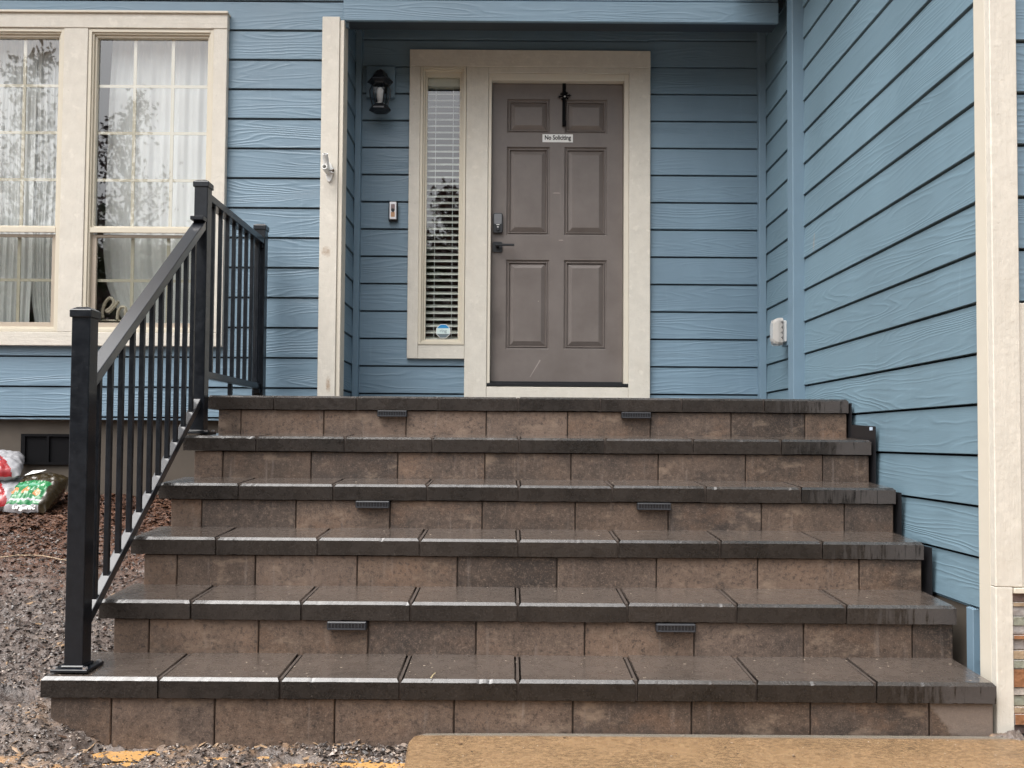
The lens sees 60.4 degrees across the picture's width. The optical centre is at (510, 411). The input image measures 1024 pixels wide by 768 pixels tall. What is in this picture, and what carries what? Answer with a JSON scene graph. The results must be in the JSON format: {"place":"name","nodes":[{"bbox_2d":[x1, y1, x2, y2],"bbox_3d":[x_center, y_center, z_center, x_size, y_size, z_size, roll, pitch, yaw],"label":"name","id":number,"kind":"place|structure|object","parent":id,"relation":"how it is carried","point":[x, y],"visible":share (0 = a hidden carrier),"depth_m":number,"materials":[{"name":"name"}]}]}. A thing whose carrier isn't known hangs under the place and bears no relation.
{"place":"outdoors","nodes":[
{"label":"outdoors","id":0,"kind":"place"},
{"bbox_2d":[0,493,1023,767],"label":"ground","id":1,"kind":"structure","parent":0,"point":[10,699],"depth_m":3.29,"materials":[{"name":"grey gravel"}]},
{"bbox_2d":[0,555,63,559],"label":"twig","id":2,"kind":"object","parent":1,"relation":"on","point":[32,555],"visible":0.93,"depth_m":4.30,"materials":[{"name":"wood"}]},
{"bbox_2d":[0,526,144,678],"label":"gravel","id":3,"kind":"structure","parent":1,"relation":"on","point":[39,608],"depth_m":3.88,"materials":[{"name":"grey gravel"}]},
{"bbox_2d":[0,492,171,629],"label":"bark mulch","id":4,"kind":"object","parent":1,"relation":"on","point":[65,516],"visible":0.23,"depth_m":4.79,"materials":[{"name":"brown wood"}]},
{"bbox_2d":[0,477,22,510],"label":"soil bag","id":5,"kind":"object","parent":4,"relation":"on","point":[7,488],"visible":0.5,"depth_m":4.98,"materials":[{"name":"plastic"}]},
{"bbox_2d":[0,450,24,480],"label":"soil bag","id":6,"kind":"object","parent":5,"relation":"on","point":[11,464],"visible":1,"depth_m":5.07,"materials":[{"name":"white plastic"}]},
{"bbox_2d":[2,470,67,514],"bbox_3d":[-2.714,0.478,5.032,0.272,0.161,0.320,0,36,6],"label":"soil bag","id":7,"kind":"object","parent":4,"relation":"on","point":[35,491],"visible":0.98,"depth_m":4.96,"materials":[{"name":"green plastic"}]},
{"bbox_2d":[102,761,137,766],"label":"puddle","id":8,"kind":"object","parent":1,"relation":"on","point":[126,763],"visible":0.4,"depth_m":2.80,"materials":[{"name":"liquid"}]},
{"bbox_2d":[92,751,159,763],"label":"puddle","id":9,"kind":"object","parent":1,"relation":"on","point":[129,756],"visible":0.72,"depth_m":2.87,"materials":[{"name":"liquid"}]},
{"bbox_2d":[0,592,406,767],"bbox_3d":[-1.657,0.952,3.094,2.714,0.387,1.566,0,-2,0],"label":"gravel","id":10,"kind":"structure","parent":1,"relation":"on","point":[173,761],"depth_m":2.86,"materials":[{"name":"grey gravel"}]},
{"bbox_2d":[313,740,407,763],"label":"gravel","id":11,"kind":"structure","parent":1,"relation":"on","point":[376,755],"depth_m":2.87,"materials":[{"name":"grey gravel"}]},
{"bbox_2d":[334,757,404,767],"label":"puddle","id":12,"kind":"object","parent":1,"relation":"on","point":[370,765],"visible":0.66,"depth_m":2.81,"materials":[{"name":"liquid"}]},
{"bbox_2d":[0,0,1023,733],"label":"house","id":13,"kind":"structure","parent":1,"relation":"on","point":[704,198],"depth_m":5.32,"materials":[{"name":"paint"}]},
{"bbox_2d":[0,39,37,321],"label":"curtain","id":14,"kind":"object","parent":13,"relation":"hanging from","point":[11,61],"visible":0.73,"depth_m":5.45,"materials":[{"name":"white fabric"}]},
{"bbox_2d":[0,28,63,331],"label":"window","id":15,"kind":"structure","parent":13,"relation":"in","point":[5,33],"depth_m":5.31,"materials":[{"name":"beige plastic"}]},
{"bbox_2d":[31,39,58,321],"bbox_3d":[-2.876,-1.469,5.463,0.172,2.020,0.048,0,-2,0],"label":"curtain","id":16,"kind":"object","parent":13,"relation":"hanging from","point":[44,198],"visible":0.68,"depth_m":5.47,"materials":[{"name":"white fabric"}]},
{"bbox_2d":[94,40,100,234],"bbox_3d":[-2.592,-1.782,5.464,0.068,1.392,0.043,0,-2,0],"label":"curtain","id":17,"kind":"object","parent":13,"relation":"hanging from","point":[98,130],"visible":0.11,"depth_m":5.48,"materials":[{"name":"white fabric"}]},
{"bbox_2d":[98,296,127,321],"bbox_3d":[-2.421,-0.623,5.363,0.190,0.154,0.019,0,-2,0],"label":"script ornament","id":18,"kind":"object","parent":13,"relation":"attached to","point":[111,308],"visible":0.92,"depth_m":5.36,"materials":[{"name":"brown wood"}]},
{"bbox_2d":[83,29,213,332],"bbox_3d":[-2.179,-1.389,5.317,0.756,1.839,0.062,0,-2,0],"label":"window","id":19,"kind":"structure","parent":13,"relation":"in","point":[90,280],"depth_m":5.32,"materials":[{"name":"beige plastic"}]},
{"bbox_2d":[103,40,207,322],"bbox_3d":[-2.065,-1.444,5.452,0.910,2.060,0.053,0,-2,0],"label":"curtain","id":20,"kind":"object","parent":13,"relation":"hanging from","point":[152,154],"visible":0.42,"depth_m":5.46,"materials":[{"name":"white fabric"}]},
{"bbox_2d":[322,153,333,181],"bbox_3d":[-1.083,-1.452,5.225,0.066,0.158,0.102,0,-2,0],"label":"flag bracket","id":21,"kind":"object","parent":13,"relation":"attached to","point":[327,168],"visible":1,"depth_m":5.22,"materials":[{"name":"white plastic"}]},
{"bbox_2d":[366,66,395,113],"bbox_3d":[-0.861,-2.115,5.753,0.188,0.335,0.177,0,-2,0],"label":"wall lantern","id":22,"kind":"object","parent":13,"relation":"attached to","point":[380,84],"depth_m":5.74,"materials":[{"name":"black metal"}]},
{"bbox_2d":[389,201,397,221],"bbox_3d":[-0.775,-1.312,5.787,0.060,0.126,0.048,0,-2,0],"label":"doorbell","id":23,"kind":"object","parent":13,"relation":"attached to","point":[393,211],"visible":1,"depth_m":5.77,"materials":[{"name":"white plastic"}]},
{"bbox_2d":[418,66,466,344],"bbox_3d":[-0.451,-1.356,5.817,0.301,1.844,0.062,0,-2,0],"label":"sidelight window","id":24,"kind":"structure","parent":13,"relation":"in","point":[427,72],"depth_m":5.80,"materials":[{"name":"beige plastic"}]},
{"bbox_2d":[426,79,459,339],"bbox_3d":[-0.451,-1.354,5.880,0.274,1.771,0.055,0,-2,0],"label":"window blind","id":25,"kind":"object","parent":13,"relation":"hanging from","point":[444,84],"depth_m":5.88,"materials":[{"name":"white plastic"}]},
{"bbox_2d":[436,324,449,337],"bbox_3d":[-0.446,-0.527,5.797,0.092,0.092,0.002,0,-2,0],"label":"window sticker","id":26,"kind":"object","parent":13,"relation":"attached to","point":[442,330],"depth_m":5.80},
{"bbox_2d":[490,84,622,381],"bbox_3d":[0.306,-1.189,5.834,0.871,1.994,0.107,0,-2,0],"label":"front door","id":27,"kind":"structure","parent":13,"relation":"in","point":[557,217],"depth_m":5.84,"materials":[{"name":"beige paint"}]},
{"bbox_2d":[542,134,572,141],"bbox_3d":[0.312,-1.818,5.862,0.203,0.054,0.003,0,-2,0],"label":"door sign","id":28,"kind":"object","parent":27,"relation":"attached to","point":[557,137],"visible":1,"depth_m":5.86,"materials":[{"name":"white plastic"}]},
{"bbox_2d":[558,83,570,126],"bbox_3d":[0.363,-2.042,5.867,0.080,0.292,0.078,-1,-2,31],"label":"wreath hanger","id":29,"kind":"object","parent":27,"relation":"hanging from","point":[564,96],"visible":1,"depth_m":5.86,"materials":[{"name":"metal"}]},
{"bbox_2d":[770,314,787,346],"bbox_3d":[1.609,-0.479,5.242,0.116,0.183,0.125,0,-2,0],"label":"outlet cover","id":30,"kind":"object","parent":13,"relation":"attached to","point":[778,331],"visible":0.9,"depth_m":5.20,"materials":[{"name":"white plastic"}]},
{"bbox_2d":[846,403,932,595],"bbox_3d":[1.641,0.535,4.185,0.005,1.151,1.500,0,-2,0],"label":"waterproof membrane","id":31,"kind":"object","parent":13,"relation":"attached to","point":[862,432],"visible":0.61,"depth_m":3.77,"materials":[{"name":"black plastic"}]},
{"bbox_2d":[40,395,996,749],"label":"stone staircase","id":32,"kind":"structure","parent":1,"relation":"on","point":[478,557],"depth_m":3.45,"materials":[{"name":"brown concrete"}]},
{"bbox_2d":[50,180,268,672],"bbox_3d":[-1.473,-0.111,4.089,0.124,2.046,2.227,0,-2,0],"label":"stair railing","id":33,"kind":"object","parent":32,"relation":"on","point":[86,588],"visible":0.93,"depth_m":3.58,"materials":[{"name":"metal"}]},
{"bbox_2d":[327,620,367,629],"bbox_3d":[-0.593,0.776,3.188,0.143,0.030,0.034,0,-2,0],"label":"step light","id":34,"kind":"object","parent":32,"relation":"attached to","point":[347,625],"visible":1,"depth_m":3.17,"materials":[{"name":"black plastic"}]},
{"bbox_2d":[355,501,389,507],"bbox_3d":[-0.583,0.394,3.718,0.143,0.030,0.034,0,-2,0],"label":"step light","id":35,"kind":"object","parent":32,"relation":"attached to","point":[372,504],"visible":1,"depth_m":3.70,"materials":[{"name":"black plastic"}]},
{"bbox_2d":[377,410,407,416],"bbox_3d":[-0.575,0.012,4.266,0.143,0.030,0.034,0,-2,0],"label":"step light","id":36,"kind":"object","parent":32,"relation":"attached to","point":[384,413],"visible":1,"depth_m":4.25,"materials":[{"name":"black plastic"}]},
{"bbox_2d":[621,412,650,418],"bbox_3d":[0.607,0.020,4.266,0.143,0.030,0.034,0,-2,0],"label":"step light","id":37,"kind":"object","parent":32,"relation":"attached to","point":[641,415],"visible":1,"depth_m":4.25,"materials":[{"name":"black plastic"}]},
{"bbox_2d":[636,502,670,509],"bbox_3d":[0.604,0.402,3.718,0.143,0.030,0.034,0,-2,0],"label":"step light","id":38,"kind":"object","parent":32,"relation":"attached to","point":[653,506],"visible":1,"depth_m":3.70,"materials":[{"name":"black plastic"}]},
{"bbox_2d":[655,622,695,631],"bbox_3d":[0.596,0.784,3.188,0.143,0.030,0.034,0,-2,0],"label":"step light","id":39,"kind":"object","parent":32,"relation":"attached to","point":[673,627],"visible":1,"depth_m":3.17,"materials":[{"name":"black plastic"}]},
{"bbox_2d":[91,480,1016,764],"bbox_3d":[0.081,0.680,3.253,3.173,0.791,1.442,0,-2,0],"label":"grit","id":40,"kind":"object","parent":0,"point":[541,660],"visible":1,"depth_m":3.04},
{"bbox_2d":[404,733,1023,767],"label":"path","id":41,"kind":"structure","parent":0,"point":[495,750],"depth_m":2.75,"materials":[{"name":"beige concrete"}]},
{"bbox_2d":[990,730,1023,740],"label":"rock","id":42,"kind":"object","parent":41,"relation":"on","point":[1014,734],"visible":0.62,"depth_m":2.90,"materials":[{"name":"grey stone"}]}
]}

